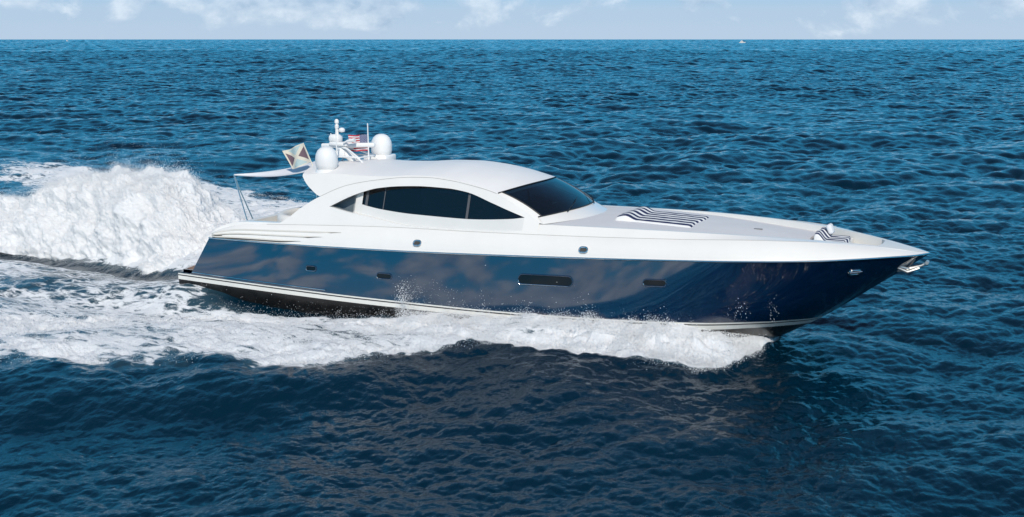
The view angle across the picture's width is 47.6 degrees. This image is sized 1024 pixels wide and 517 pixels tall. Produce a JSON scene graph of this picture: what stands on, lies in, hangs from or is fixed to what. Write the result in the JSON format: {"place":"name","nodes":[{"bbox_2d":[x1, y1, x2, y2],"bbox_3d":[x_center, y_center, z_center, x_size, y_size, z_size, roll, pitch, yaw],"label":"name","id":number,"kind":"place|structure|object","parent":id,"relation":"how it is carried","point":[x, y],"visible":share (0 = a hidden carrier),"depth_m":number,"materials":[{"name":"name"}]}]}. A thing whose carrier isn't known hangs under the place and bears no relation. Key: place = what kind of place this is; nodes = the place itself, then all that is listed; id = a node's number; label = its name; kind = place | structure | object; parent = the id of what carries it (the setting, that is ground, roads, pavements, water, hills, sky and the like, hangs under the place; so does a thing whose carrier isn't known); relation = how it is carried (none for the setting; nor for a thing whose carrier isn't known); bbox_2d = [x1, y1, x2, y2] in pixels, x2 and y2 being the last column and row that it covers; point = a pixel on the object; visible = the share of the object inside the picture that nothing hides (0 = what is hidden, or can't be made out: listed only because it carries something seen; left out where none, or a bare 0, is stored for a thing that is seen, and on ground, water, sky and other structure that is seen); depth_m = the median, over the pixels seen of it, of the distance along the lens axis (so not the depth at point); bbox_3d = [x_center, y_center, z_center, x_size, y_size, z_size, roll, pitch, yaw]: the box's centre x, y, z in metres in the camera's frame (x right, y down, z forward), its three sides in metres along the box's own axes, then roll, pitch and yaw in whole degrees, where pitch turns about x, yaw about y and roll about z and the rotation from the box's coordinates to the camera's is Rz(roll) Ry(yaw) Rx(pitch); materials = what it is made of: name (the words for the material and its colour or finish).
{"place":"outdoors","nodes":[
{"label":"outdoors","id":0,"kind":"place"},
{"bbox_2d":[0,39,1023,516],"bbox_3d":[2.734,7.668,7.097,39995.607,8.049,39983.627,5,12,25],"label":"water","id":1,"kind":"structure","parent":0,"point":[900,393],"depth_m":36.21,"materials":[{"name":"blue liquid"}]},
{"bbox_2d":[0,131,257,274],"label":"rooster tail spray","id":2,"kind":"object","parent":1,"relation":"on","point":[161,215],"visible":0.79,"depth_m":48.18,"materials":[{"name":"white liquid"}]},
{"bbox_2d":[0,190,774,372],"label":"bow spray","id":3,"kind":"object","parent":1,"relation":"on","point":[652,352],"visible":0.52,"depth_m":33.30,"materials":[{"name":"white liquid"}]},
{"bbox_2d":[0,159,779,368],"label":"wake foam","id":4,"kind":"object","parent":1,"relation":"on","point":[22,283],"visible":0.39,"depth_m":34.30,"materials":[{"name":"liquid"}]},
{"bbox_2d":[178,119,930,338],"bbox_3d":[0.676,-0.747,37.803,24.472,7.130,6.484,5,12,25],"label":"motor yacht","id":5,"kind":"object","parent":1,"relation":"on","point":[380,222],"visible":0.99,"depth_m":35.61,"materials":[{"name":"white plastic"}]},
{"bbox_2d":[283,143,309,168],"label":"cross flag","id":6,"kind":"object","parent":5,"relation":"attached to","point":[296,156],"visible":1,"depth_m":40.01,"materials":[{"name":"white fabric"}]},
{"bbox_2d":[348,134,367,151],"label":"national flag","id":7,"kind":"object","parent":5,"relation":"attached to","point":[361,138],"visible":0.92,"depth_m":40.10,"materials":[{"name":"multicoloured fabric"}]},
{"bbox_2d":[362,186,524,219],"bbox_3d":[-2.251,-1.805,36.552,5.958,0.995,0.333,6,12,27],"label":"side window","id":8,"kind":"structure","parent":5,"relation":"in","point":[419,200],"depth_m":36.65,"materials":[{"name":"black glass"}]},
{"bbox_2d":[615,206,708,227],"bbox_3d":[4.646,-1.315,35.803,2.440,0.263,2.240,5,12,25],"label":"sun pad","id":9,"kind":"object","parent":5,"relation":"on","point":[644,214],"visible":1,"depth_m":35.45,"materials":[{"name":"white fabric"}]},
{"bbox_2d":[814,227,850,242],"bbox_3d":[9.300,-0.640,33.711,0.920,0.351,1.440,5,12,25],"label":"seat cushion","id":10,"kind":"object","parent":5,"relation":"on","point":[822,234],"visible":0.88,"depth_m":33.62,"materials":[{"name":"white fabric"}]},
{"bbox_2d":[826,223,834,234],"bbox_3d":[9.352,-0.869,34.116,0.216,0.292,0.418,5,12,25],"label":"throw pillow","id":11,"kind":"object","parent":10,"relation":"on","point":[830,228],"visible":1,"depth_m":33.95,"materials":[{"name":"white fabric"}]},
{"bbox_2d":[0,0,1023,38],"label":"sky","id":12,"kind":"structure","parent":0,"point":[19,19],"materials":[{"name":"blue"}]}
]}

